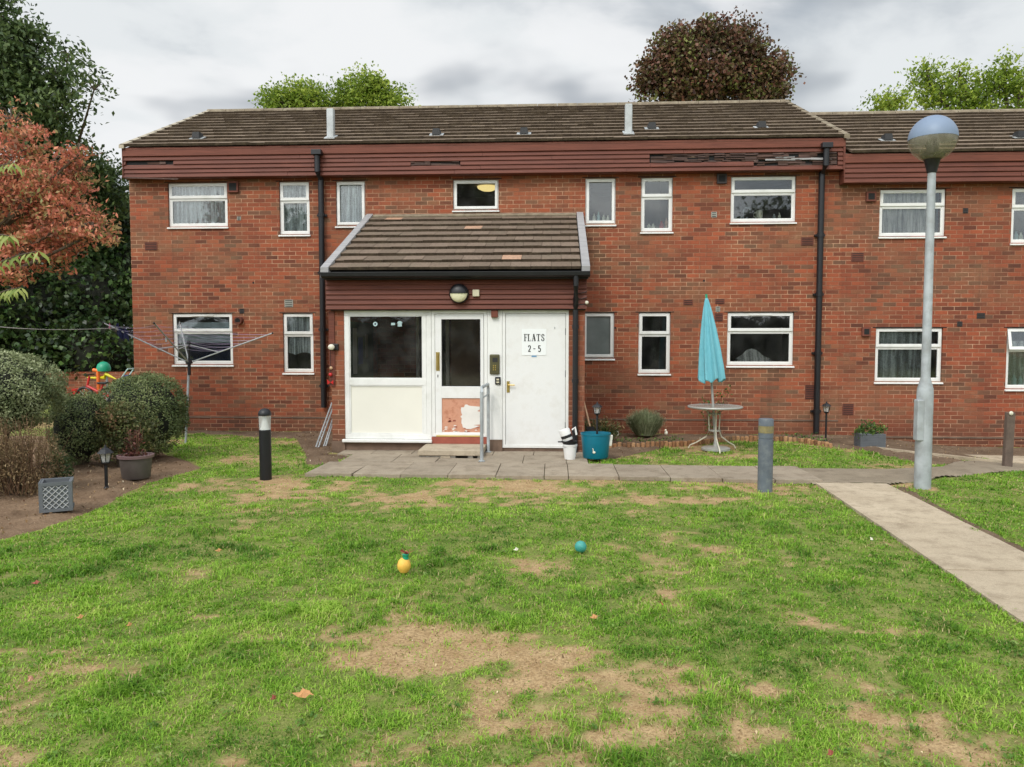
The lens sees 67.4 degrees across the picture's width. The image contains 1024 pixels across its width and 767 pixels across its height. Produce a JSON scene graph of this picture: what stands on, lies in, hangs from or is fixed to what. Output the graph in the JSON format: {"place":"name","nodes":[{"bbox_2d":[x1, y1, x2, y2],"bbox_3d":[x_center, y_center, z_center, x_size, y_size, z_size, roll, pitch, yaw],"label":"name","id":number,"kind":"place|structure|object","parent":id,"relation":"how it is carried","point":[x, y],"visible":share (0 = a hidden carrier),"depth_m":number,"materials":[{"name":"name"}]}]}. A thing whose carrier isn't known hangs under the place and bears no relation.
{"place":"outdoors","nodes":[
{"label":"outdoors","id":0,"kind":"place"},
{"bbox_2d":[0,406,1023,766],"bbox_3d":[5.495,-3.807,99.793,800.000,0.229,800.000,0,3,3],"label":"ground","id":1,"kind":"structure","parent":0,"point":[544,674],"depth_m":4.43,"materials":[{"name":"green plant"}]},
{"bbox_2d":[0,96,125,288],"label":"red tree","id":2,"kind":"object","parent":1,"relation":"on","point":[18,208],"visible":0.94,"depth_m":10.62,"materials":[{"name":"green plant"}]},
{"bbox_2d":[0,0,129,236],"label":"green tree","id":3,"kind":"object","parent":1,"relation":"on","point":[24,78],"visible":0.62,"depth_m":21.20,"materials":[{"name":"green plant"}]},
{"bbox_2d":[0,158,133,382],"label":"ivy hedge","id":4,"kind":"object","parent":1,"relation":"on","point":[93,294],"visible":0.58,"depth_m":22.82,"materials":[{"name":"green plant"}]},
{"bbox_2d":[46,372,133,398],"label":"garden wall","id":5,"kind":"structure","parent":1,"relation":"on","point":[80,381],"depth_m":22.35,"materials":[{"name":"red brick"}]},
{"bbox_2d":[76,374,111,399],"bbox_3d":[-10.908,0.165,20.171,1.170,0.835,0.400,0,3,3],"label":"tricycle","id":6,"kind":"object","parent":1,"relation":"on","point":[90,388],"visible":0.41,"depth_m":20.15,"materials":[{"name":"red plastic"}]},
{"bbox_2d":[92,368,101,395],"bbox_3d":[-10.997,0.076,20.371,0.219,0.960,0.100,0,3,3],"label":"toy","id":7,"kind":"object","parent":1,"relation":"on","point":[97,376],"visible":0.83,"depth_m":20.32,"materials":[{"name":"orange plastic"}]},
{"bbox_2d":[0,436,199,539],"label":"soil bed","id":8,"kind":"object","parent":1,"relation":"on","point":[10,508],"visible":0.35,"depth_m":8.55,"materials":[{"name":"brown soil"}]},
{"bbox_2d":[0,163,49,303],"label":"sumac tree","id":9,"kind":"object","parent":8,"relation":"on","point":[4,238],"visible":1,"depth_m":6.41,"materials":[{"name":"green plant"}]},
{"bbox_2d":[0,348,68,463],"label":"clipped bush","id":10,"kind":"object","parent":8,"relation":"on","point":[27,384],"visible":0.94,"depth_m":8.96,"materials":[{"name":"green plant"}]},
{"bbox_2d":[0,413,73,495],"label":"bush","id":11,"kind":"object","parent":8,"relation":"on","point":[9,472],"visible":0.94,"depth_m":8.40,"materials":[{"name":"brown plant"}]},
{"bbox_2d":[38,477,74,512],"bbox_3d":[-4.511,1.099,7.609,0.286,0.290,0.288,-2,4,-27],"label":"lattice planter","id":12,"kind":"object","parent":8,"relation":"on","point":[55,494],"visible":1,"depth_m":7.50,"materials":[{"name":"plastic"}]},
{"bbox_2d":[41,450,74,477],"bbox_3d":[-5.221,0.982,8.820,0.335,0.450,0.331,0,3,3],"label":"plant","id":13,"kind":"object","parent":8,"relation":"on","point":[67,464],"visible":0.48,"depth_m":8.80,"materials":[{"name":"green plant"}]},
{"bbox_2d":[44,387,113,465],"bbox_3d":[-5.834,0.583,10.389,0.820,1.078,0.884,0,3,3],"label":"clipped bush","id":14,"kind":"object","parent":8,"relation":"on","point":[81,408],"visible":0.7,"depth_m":10.14,"materials":[{"name":"green plant"}]},
{"bbox_2d":[97,445,113,488],"bbox_3d":[-4.671,0.956,8.831,0.196,0.500,0.169,0,3,3],"label":"garden lantern","id":15,"kind":"object","parent":8,"relation":"on","point":[105,450],"visible":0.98,"depth_m":8.81,"materials":[{"name":"black plastic"}]},
{"bbox_2d":[85,399,160,467],"bbox_3d":[-5.226,0.664,10.306,0.915,0.925,0.692,0,3,3],"label":"bush","id":16,"kind":"object","parent":8,"relation":"on","point":[117,443],"visible":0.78,"depth_m":10.21,"materials":[{"name":"green plant"}]},
{"bbox_2d":[116,426,154,479],"bbox_3d":[-4.571,0.823,9.323,0.420,0.649,0.420,0,3,3],"label":"plant pot","id":17,"kind":"object","parent":8,"relation":"on","point":[135,463],"visible":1,"depth_m":9.24,"materials":[{"name":"grey plastic"}]},
{"bbox_2d":[95,370,190,455],"bbox_3d":[-5.282,0.452,10.945,1.280,1.280,1.222,0,3,3],"label":"clipped bush","id":18,"kind":"object","parent":8,"relation":"on","point":[165,406],"visible":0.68,"depth_m":10.69,"materials":[{"name":"green plant"}]},
{"bbox_2d":[87,361,115,399],"bbox_3d":[-10.888,-0.019,20.460,0.805,1.140,0.355,0,3,3],"label":"toy","id":19,"kind":"object","parent":1,"relation":"on","point":[103,366],"visible":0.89,"depth_m":20.36,"materials":[{"name":"green plastic"}]},
{"bbox_2d":[122,368,133,382],"bbox_3d":[-10.241,0.085,20.079,0.627,0.975,0.340,0,3,3],"label":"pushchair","id":20,"kind":"object","parent":1,"relation":"on","point":[127,369],"visible":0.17,"depth_m":19.95,"materials":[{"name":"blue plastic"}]},
{"bbox_2d":[103,322,272,442],"bbox_3d":[-5.479,-0.011,12.549,2.543,2.014,1.868,2,4,33],"label":"rotary dryer","id":21,"kind":"object","parent":1,"relation":"on","point":[188,362],"visible":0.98,"depth_m":12.57,"materials":[{"name":"metal"}]},
{"bbox_2d":[3,327,113,329],"bbox_3d":[-7.828,-0.953,12.485,2.848,0.164,0.011,0,3,0],"label":"clothes line","id":22,"kind":"object","parent":21,"relation":"attached to","point":[59,329],"visible":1,"depth_m":12.49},
{"bbox_2d":[116,323,128,340],"bbox_3d":[-6.357,-0.830,12.518,0.200,0.312,0.060,0,3,3],"label":"peg bag","id":23,"kind":"object","parent":21,"relation":"hanging from","point":[120,334],"visible":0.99,"depth_m":12.52,"materials":[{"name":"blue fabric"}]},
{"bbox_2d":[258,408,271,480],"bbox_3d":[-3.033,0.746,9.435,0.158,0.890,0.158,0,3,3],"label":"bollard light","id":24,"kind":"object","parent":1,"relation":"on","point":[265,460],"visible":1,"depth_m":9.38,"materials":[{"name":"black plastic"}]},
{"bbox_2d":[182,429,349,464],"bbox_3d":[-5.440,0.995,12.594,6.360,0.083,3.800,0,3,3],"label":"soil bed","id":25,"kind":"object","parent":1,"relation":"on","point":[315,456],"visible":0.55,"depth_m":13.03,"materials":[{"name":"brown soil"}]},
{"bbox_2d":[315,402,331,446],"bbox_3d":[-2.984,0.692,12.388,0.162,0.744,0.418,2,4,30],"label":"clothes airer","id":26,"kind":"object","parent":25,"relation":"on","point":[328,432],"visible":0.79,"depth_m":12.42,"materials":[{"name":"metal"}]},
{"bbox_2d":[248,72,339,107],"bbox_3d":[-9.643,-6.862,34.227,4.131,13.671,2.825,0,3,3],"label":"lime tree","id":27,"kind":"object","parent":1,"relation":"on","point":[310,95],"visible":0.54,"depth_m":33.47,"materials":[{"name":"green plant"}]},
{"bbox_2d":[292,688,312,697],"bbox_3d":[-0.978,1.449,3.596,0.110,0.031,0.041,0,3,3],"label":"fallen leaf","id":28,"kind":"object","parent":1,"relation":"on","point":[303,693],"visible":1,"depth_m":3.59,"materials":[{"name":"orange plant"}]},
{"bbox_2d":[323,61,421,106],"bbox_3d":[-6.690,-7.310,35.064,5.182,14.464,3.134,0,3,3],"label":"lime tree","id":29,"kind":"object","parent":1,"relation":"on","point":[374,90],"visible":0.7,"depth_m":34.18,"materials":[{"name":"green plant"}]},
{"bbox_2d":[397,548,411,572],"bbox_3d":[-0.787,1.297,5.625,0.109,0.178,0.102,-2,4,-33],"label":"toy","id":30,"kind":"object","parent":1,"relation":"on","point":[404,565],"visible":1,"depth_m":5.60,"materials":[{"name":"yellow plastic"}]},
{"bbox_2d":[320,212,589,457],"bbox_3d":[-0.782,-0.966,12.513,3.970,4.123,3.371,0,3,3],"label":"entrance porch","id":31,"kind":"object","parent":1,"relation":"on","point":[505,294],"visible":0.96,"depth_m":11.59,"materials":[{"name":"brick"}]},
{"bbox_2d":[327,362,332,383],"bbox_3d":[-2.754,-0.275,11.642,0.100,0.580,0.057,0,3,3],"label":"wind chime","id":32,"kind":"object","parent":31,"relation":"hanging from","point":[330,373],"visible":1,"depth_m":11.64,"materials":[{"name":"red plastic"}]},
{"bbox_2d":[342,310,431,442],"bbox_3d":[-1.894,-0.104,11.644,1.376,2.000,0.140,0,3,3],"label":"window","id":33,"kind":"structure","parent":31,"relation":"in","point":[377,410],"depth_m":11.68,"materials":[{"name":"white plastic"}]},
{"bbox_2d":[420,316,445,384],"bbox_3d":[-1.466,-0.269,14.224,0.470,1.940,0.030,0,3,3],"label":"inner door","id":34,"kind":"structure","parent":31,"relation":"in","point":[443,321],"depth_m":14.19,"materials":[{"name":"wood"}]},
{"bbox_2d":[435,314,483,433],"bbox_3d":[-0.795,-0.131,11.585,0.736,1.830,0.104,0,3,3],"label":"door","id":35,"kind":"structure","parent":31,"relation":"in","point":[457,407],"depth_m":11.62,"materials":[{"name":"white plastic"}]},
{"bbox_2d":[506,313,565,444],"bbox_3d":[0.353,-0.037,11.526,0.904,2.020,0.101,0,3,3],"label":"door","id":36,"kind":"structure","parent":31,"relation":"in","point":[535,343],"depth_m":11.53,"materials":[{"name":"white"}]},
{"bbox_2d":[119,99,849,434],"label":"brick building","id":37,"kind":"structure","parent":1,"relation":"on","point":[700,176],"depth_m":14.07,"materials":[{"name":"red brick"}]},
{"bbox_2d":[164,181,228,228],"bbox_3d":[-5.866,-3.327,14.365,1.258,0.870,0.140,0,3,3],"label":"window","id":38,"kind":"structure","parent":37,"relation":"in","point":[172,198],"depth_m":14.36,"materials":[{"name":"white plastic"}]},
{"bbox_2d":[173,186,224,223],"bbox_3d":[-5.861,-3.347,14.464,1.078,0.749,0.040,0,3,3],"label":"curtain","id":39,"kind":"object","parent":37,"relation":"attached to","point":[191,211],"visible":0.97,"depth_m":14.47,"materials":[{"name":"white fabric"}]},
{"bbox_2d":[172,312,234,366],"bbox_3d":[-5.828,-0.828,14.504,1.278,1.019,0.140,0,3,3],"label":"window","id":40,"kind":"structure","parent":37,"relation":"in","point":[209,314],"depth_m":14.49,"materials":[{"name":"white plastic"}]},
{"bbox_2d":[178,322,229,342],"bbox_3d":[-5.822,-0.970,14.596,1.098,0.386,0.002,0,3,3],"label":"curtain","id":41,"kind":"object","parent":37,"relation":"attached to","point":[206,325],"visible":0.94,"depth_m":14.60,"materials":[{"name":"grey fabric"}]},
{"bbox_2d":[182,343,230,360],"bbox_3d":[-5.819,-0.588,14.672,0.998,0.370,0.020,0,3,3],"label":"cloth","id":42,"kind":"object","parent":37,"relation":"attached to","point":[220,356],"visible":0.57,"depth_m":14.66,"materials":[{"name":"fabric"}]},
{"bbox_2d":[276,180,311,236],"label":"window","id":43,"kind":"structure","parent":37,"relation":"in","point":[283,200],"depth_m":14.26,"materials":[{"name":"white plastic"}]},
{"bbox_2d":[284,186,306,230],"bbox_3d":[-4.027,-3.263,14.368,0.510,0.905,0.040,0,3,3],"label":"curtain","id":44,"kind":"object","parent":37,"relation":"attached to","point":[293,223],"visible":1,"depth_m":14.37,"materials":[{"name":"white fabric"}]},
{"bbox_2d":[279,312,315,374],"bbox_3d":[-4.000,-0.750,14.407,0.696,1.165,0.140,0,3,3],"label":"window","id":45,"kind":"structure","parent":37,"relation":"in","point":[287,333],"depth_m":14.40,"materials":[{"name":"white plastic"}]},
{"bbox_2d":[287,317,310,354],"bbox_3d":[-3.995,-0.916,14.498,0.516,0.751,0.040,0,3,3],"label":"curtain","id":46,"kind":"object","parent":37,"relation":"attached to","point":[297,345],"visible":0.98,"depth_m":14.50,"materials":[{"name":"white fabric"}]},
{"bbox_2d":[332,180,367,227],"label":"window","id":47,"kind":"structure","parent":37,"relation":"in","point":[340,224],"depth_m":14.19,"materials":[{"name":"white plastic"}]},
{"bbox_2d":[340,185,361,221],"bbox_3d":[-2.974,-3.334,14.306,0.487,0.756,0.040,0,3,3],"label":"curtain","id":48,"kind":"object","parent":37,"relation":"attached to","point":[347,204],"visible":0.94,"depth_m":14.30,"materials":[{"name":"white fabric"}]},
{"bbox_2d":[450,178,501,211],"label":"window","id":49,"kind":"structure","parent":37,"relation":"in","point":[495,208],"depth_m":14.06,"materials":[{"name":"white plastic"}]},
{"bbox_2d":[477,185,494,191],"bbox_3d":[-0.516,-4.110,16.198,0.440,0.100,0.440,0,3,3],"label":"ceiling lamp","id":50,"kind":"object","parent":37,"relation":"attached to","point":[487,188],"visible":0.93,"depth_m":16.07,"materials":[{"name":"yellow"}]},
{"bbox_2d":[585,312,614,360],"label":"window","id":51,"kind":"structure","parent":37,"relation":"in","point":[599,327],"depth_m":14.11,"materials":[{"name":"white plastic"}]},
{"bbox_2d":[582,177,618,226],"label":"window","id":52,"kind":"structure","parent":37,"relation":"in","point":[607,179],"depth_m":13.94,"materials":[{"name":"white plastic"}]},
{"bbox_2d":[637,313,670,375],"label":"window","id":53,"kind":"structure","parent":37,"relation":"in","point":[666,333],"depth_m":14.04,"materials":[{"name":"white plastic"}]},
{"bbox_2d":[640,176,675,233],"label":"window","id":54,"kind":"structure","parent":37,"relation":"in","point":[644,196],"depth_m":13.90,"materials":[{"name":"white plastic"}]},
{"bbox_2d":[753,210,762,218],"bbox_3d":[4.466,-3.049,13.915,0.155,0.160,0.126,2,4,36],"label":"jug","id":55,"kind":"object","parent":37,"relation":"on","point":[759,214],"visible":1,"depth_m":13.86,"materials":[{"name":"white ceramic"}]},
{"bbox_2d":[724,311,797,367],"bbox_3d":[4.498,-0.797,13.936,1.305,1.019,0.140,0,3,3],"label":"window","id":56,"kind":"structure","parent":37,"relation":"in","point":[730,330],"depth_m":13.92,"materials":[{"name":"white plastic"}]},
{"bbox_2d":[735,349,770,361],"bbox_3d":[4.429,-0.523,14.141,0.672,0.240,0.207,0,3,3],"label":"curtain","id":57,"kind":"object","parent":56,"relation":"in","point":[751,355],"visible":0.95,"depth_m":14.10,"materials":[{"name":"white fabric"}]},
{"bbox_2d":[730,175,799,224],"bbox_3d":[4.507,-3.295,13.795,1.271,0.870,0.140,0,3,3],"label":"window","id":58,"kind":"structure","parent":37,"relation":"in","point":[791,191],"depth_m":13.78,"materials":[{"name":"white plastic"}]},
{"bbox_2d":[0,477,1016,765],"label":"ground crumbs","id":59,"kind":"object","parent":1,"relation":"on","point":[492,639],"visible":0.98,"depth_m":4.22,"materials":[{"name":"soil"}]},
{"bbox_2d":[0,500,1023,766],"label":"weeds","id":60,"kind":"object","parent":1,"relation":"on","point":[844,706],"visible":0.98,"depth_m":3.57,"materials":[{"name":"green plant"}]},
{"bbox_2d":[575,541,586,552],"bbox_3d":[0.553,1.316,6.189,0.096,0.096,0.096,0,3,3],"label":"ball","id":61,"kind":"object","parent":1,"relation":"on","point":[581,546],"visible":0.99,"depth_m":6.16,"materials":[{"name":"teal plastic"}]},
{"bbox_2d":[698,294,729,451],"bbox_3d":[3.135,-0.173,11.886,0.511,2.410,0.516,0,3,3],"label":"parasol","id":62,"kind":"object","parent":1,"relation":"on","point":[710,366],"visible":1,"depth_m":11.75,"materials":[{"name":"fabric"}]},
{"bbox_2d":[687,404,742,453],"bbox_3d":[3.150,0.691,11.932,0.842,0.691,0.842,0,3,3],"label":"garden table","id":63,"kind":"object","parent":1,"relation":"on","point":[717,407],"visible":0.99,"depth_m":11.85,"materials":[{"name":"metal"}]},
{"bbox_2d":[624,6,805,101],"bbox_3d":[9.082,-8.484,35.269,7.904,16.790,4.558,0,3,3],"label":"copper tree","id":64,"kind":"object","parent":1,"relation":"on","point":[676,65],"visible":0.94,"depth_m":34.02,"materials":[{"name":"brown plant"}]},
{"bbox_2d":[757,418,773,492],"bbox_3d":[2.876,0.813,8.709,0.170,0.838,0.169,0,3,3],"label":"bollard light","id":65,"kind":"object","parent":1,"relation":"on","point":[765,452],"visible":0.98,"depth_m":8.64,"materials":[{"name":"grey metal"}]},
{"bbox_2d":[594,432,1023,463],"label":"soil bed","id":66,"kind":"object","parent":1,"relation":"on","point":[838,441],"visible":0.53,"depth_m":12.80,"materials":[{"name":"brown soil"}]},
{"bbox_2d":[584,415,625,439],"bbox_3d":[1.439,0.756,12.707,0.929,0.461,0.745,0,3,3],"label":"plant","id":67,"kind":"object","parent":66,"relation":"on","point":[613,432],"visible":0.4,"depth_m":12.61,"materials":[{"name":"green plant"}]},
{"bbox_2d":[624,407,665,435],"bbox_3d":[2.348,0.647,13.449,0.838,0.518,0.608,0,3,3],"label":"lavender bush","id":68,"kind":"object","parent":66,"relation":"on","point":[643,422],"visible":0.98,"depth_m":13.31,"materials":[{"name":"green plant"}]},
{"bbox_2d":[699,385,732,433],"bbox_3d":[3.641,0.455,13.741,0.616,0.900,0.252,0,3,3],"label":"climbing rose","id":69,"kind":"object","parent":66,"relation":"on","point":[710,421],"visible":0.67,"depth_m":13.72,"materials":[{"name":"green plant"}]},
{"bbox_2d":[609,435,831,447],"bbox_3d":[3.318,0.974,12.663,3.594,0.132,0.909,0,3,-1],"label":"log edging","id":70,"kind":"object","parent":66,"relation":"on","point":[751,438],"visible":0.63,"depth_m":12.54,"materials":[{"name":"brown wood"}]},
{"bbox_2d":[615,429,831,441],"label":"weeds","id":71,"kind":"object","parent":66,"relation":"on","point":[802,436],"visible":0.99,"depth_m":12.68,"materials":[{"name":"green plant"}]},
{"bbox_2d":[822,401,830,440],"bbox_3d":[5.212,0.626,12.738,0.170,0.660,0.147,0,3,3],"label":"garden lantern","id":72,"kind":"object","parent":66,"relation":"on","point":[826,404],"visible":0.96,"depth_m":12.73,"materials":[{"name":"black plastic"}]},
{"bbox_2d":[852,419,888,447],"bbox_3d":[5.704,0.805,12.250,0.509,0.476,0.433,-1,3,-21],"label":"planter","id":73,"kind":"object","parent":66,"relation":"on","point":[870,437],"visible":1,"depth_m":12.15,"materials":[{"name":"grey plastic"}]},
{"bbox_2d":[810,109,1023,446],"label":"brick building","id":74,"kind":"structure","parent":1,"relation":"on","point":[978,305],"depth_m":13.71,"materials":[{"name":"red brick"}]},
{"bbox_2d":[877,332,921,377],"bbox_3d":[7.067,-0.524,13.910,0.996,0.901,0.040,0,3,3],"label":"curtain","id":75,"kind":"object","parent":74,"relation":"attached to","point":[891,337],"visible":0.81,"depth_m":13.91,"materials":[{"name":"grey fabric"}]},
{"bbox_2d":[882,193,926,232],"bbox_3d":[7.040,-3.042,13.770,0.925,0.765,0.040,0,3,3],"label":"curtain","id":76,"kind":"object","parent":74,"relation":"attached to","point":[903,220],"visible":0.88,"depth_m":13.77,"materials":[{"name":"white fabric"}]},
{"bbox_2d":[873,327,946,383],"bbox_3d":[7.120,-0.503,13.808,1.294,1.022,0.140,0,3,3],"label":"window","id":77,"kind":"structure","parent":74,"relation":"in","point":[937,346],"depth_m":13.80,"materials":[{"name":"white plastic"}]},
{"bbox_2d":[877,188,949,238],"bbox_3d":[7.115,-3.022,13.667,1.265,0.886,0.140,0,3,3],"label":"window","id":78,"kind":"structure","parent":74,"relation":"in","point":[941,205],"depth_m":13.66,"materials":[{"name":"white plastic"}]},
{"bbox_2d":[1011,375,1016,384],"bbox_3d":[9.037,-0.063,13.822,0.080,0.180,0.080,0,3,3],"label":"bottle","id":79,"kind":"object","parent":74,"relation":"on","point":[1013,380],"visible":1,"depth_m":13.80,"materials":[{"name":"glass"}]},
{"bbox_2d":[1004,327,1023,390],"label":"window","id":80,"kind":"structure","parent":74,"relation":"in","point":[1011,348],"depth_m":13.68,"materials":[{"name":"white plastic"}]},
{"bbox_2d":[1007,341,1023,384],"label":"curtain","id":81,"kind":"object","parent":74,"relation":"attached to","point":[1021,369],"visible":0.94,"depth_m":13.81,"materials":[{"name":"grey fabric"}]},
{"bbox_2d":[1009,187,1023,244],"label":"window","id":82,"kind":"structure","parent":74,"relation":"in","point":[1017,189],"depth_m":13.56,"materials":[{"name":"white plastic"}]},
{"bbox_2d":[1018,376,1022,384],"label":"jar","id":83,"kind":"object","parent":74,"relation":"on","point":[1020,380],"visible":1,"depth_m":13.80,"materials":[{"name":"glass"}]},
{"bbox_2d":[907,115,958,489],"bbox_3d":[4.758,-0.900,8.785,0.512,4.251,0.512,0,3,3],"label":"street lamp","id":84,"kind":"object","parent":1,"relation":"on","point":[931,132],"visible":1,"depth_m":8.75,"materials":[{"name":"metal"}]},
{"bbox_2d":[856,44,1023,110],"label":"lime tree","id":85,"kind":"object","parent":1,"relation":"on","point":[964,97],"visible":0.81,"depth_m":31.12,"materials":[{"name":"green plant"}]},
{"bbox_2d":[893,486,1023,551],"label":"soil bed","id":86,"kind":"object","parent":1,"relation":"on","point":[916,495],"visible":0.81,"depth_m":7.30,"materials":[{"name":"brown soil"}]},
{"bbox_2d":[1002,411,1015,466],"bbox_3d":[7.017,0.814,10.836,0.126,0.858,0.110,0,3,3],"label":"marker post","id":87,"kind":"object","parent":1,"relation":"on","point":[1008,438],"visible":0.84,"depth_m":10.82,"materials":[{"name":"brown wood"}]},
{"bbox_2d":[0,0,1023,328],"label":"sky","id":88,"kind":"structure","parent":0,"point":[170,61],"materials":[{"name":"white"}]},
{"bbox_2d":[305,449,822,483],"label":"paved path","id":89,"kind":"structure","parent":0,"point":[532,465],"depth_m":9.94,"materials":[{"name":"grey concrete"}]},
{"bbox_2d":[479,383,490,461],"bbox_3d":[-0.387,0.530,11.027,0.090,1.043,0.964,0,3,4],"label":"handrail","id":90,"kind":"object","parent":89,"relation":"on","point":[481,419],"visible":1,"depth_m":10.62,"materials":[{"name":"metal"}]},
{"bbox_2d":[563,444,576,459],"bbox_3d":[0.817,0.959,10.818,0.208,0.210,0.206,0,3,3],"label":"bucket","id":91,"kind":"object","parent":89,"relation":"on","point":[569,452],"visible":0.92,"depth_m":10.74,"materials":[{"name":"white plastic"}]},
{"bbox_2d":[558,440,576,444],"bbox_3d":[0.794,0.829,10.821,0.251,0.045,0.219,3,4,39],"label":"black dish","id":92,"kind":"object","parent":91,"relation":"on","point":[571,442],"visible":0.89,"depth_m":10.74,"materials":[{"name":"plastic"}]},
{"bbox_2d":[559,427,576,441],"bbox_3d":[0.791,0.712,10.805,0.258,0.223,0.157,0,3,3],"label":"container","id":93,"kind":"object","parent":92,"relation":"on","point":[565,434],"visible":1,"depth_m":10.75,"materials":[{"name":"white plastic"}]},
{"bbox_2d":[580,431,612,458],"bbox_3d":[1.203,0.878,10.918,0.458,0.360,0.366,0,3,3],"label":"plastic tub","id":94,"kind":"object","parent":89,"relation":"on","point":[595,445],"visible":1,"depth_m":10.79,"materials":[{"name":"plastic"}]},
{"bbox_2d":[592,402,601,433],"bbox_3d":[1.209,0.509,10.897,0.162,0.500,0.140,0,3,3],"label":"garden lantern","id":95,"kind":"object","parent":94,"relation":"on","point":[597,405],"visible":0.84,"depth_m":10.88,"materials":[{"name":"black plastic"}]},
{"bbox_2d":[585,405,594,430],"bbox_3d":[1.170,0.514,12.123,0.138,0.590,0.971,0,3,-7],"label":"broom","id":96,"kind":"object","parent":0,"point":[589,428],"visible":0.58,"depth_m":11.91,"materials":[{"name":"brown wood"}]},
{"bbox_2d":[800,461,1023,483],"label":"asphalt path","id":97,"kind":"structure","parent":0,"point":[889,476],"depth_m":9.80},
{"bbox_2d":[816,483,1023,625],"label":"concrete path","id":98,"kind":"structure","parent":0,"point":[990,567],"depth_m":6.49,"materials":[{"name":"beige concrete"}]},
{"bbox_2d":[879,447,1023,463],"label":"concrete slab","id":99,"kind":"structure","parent":0,"point":[998,459],"depth_m":11.73,"materials":[{"name":"grey concrete"}]}
]}

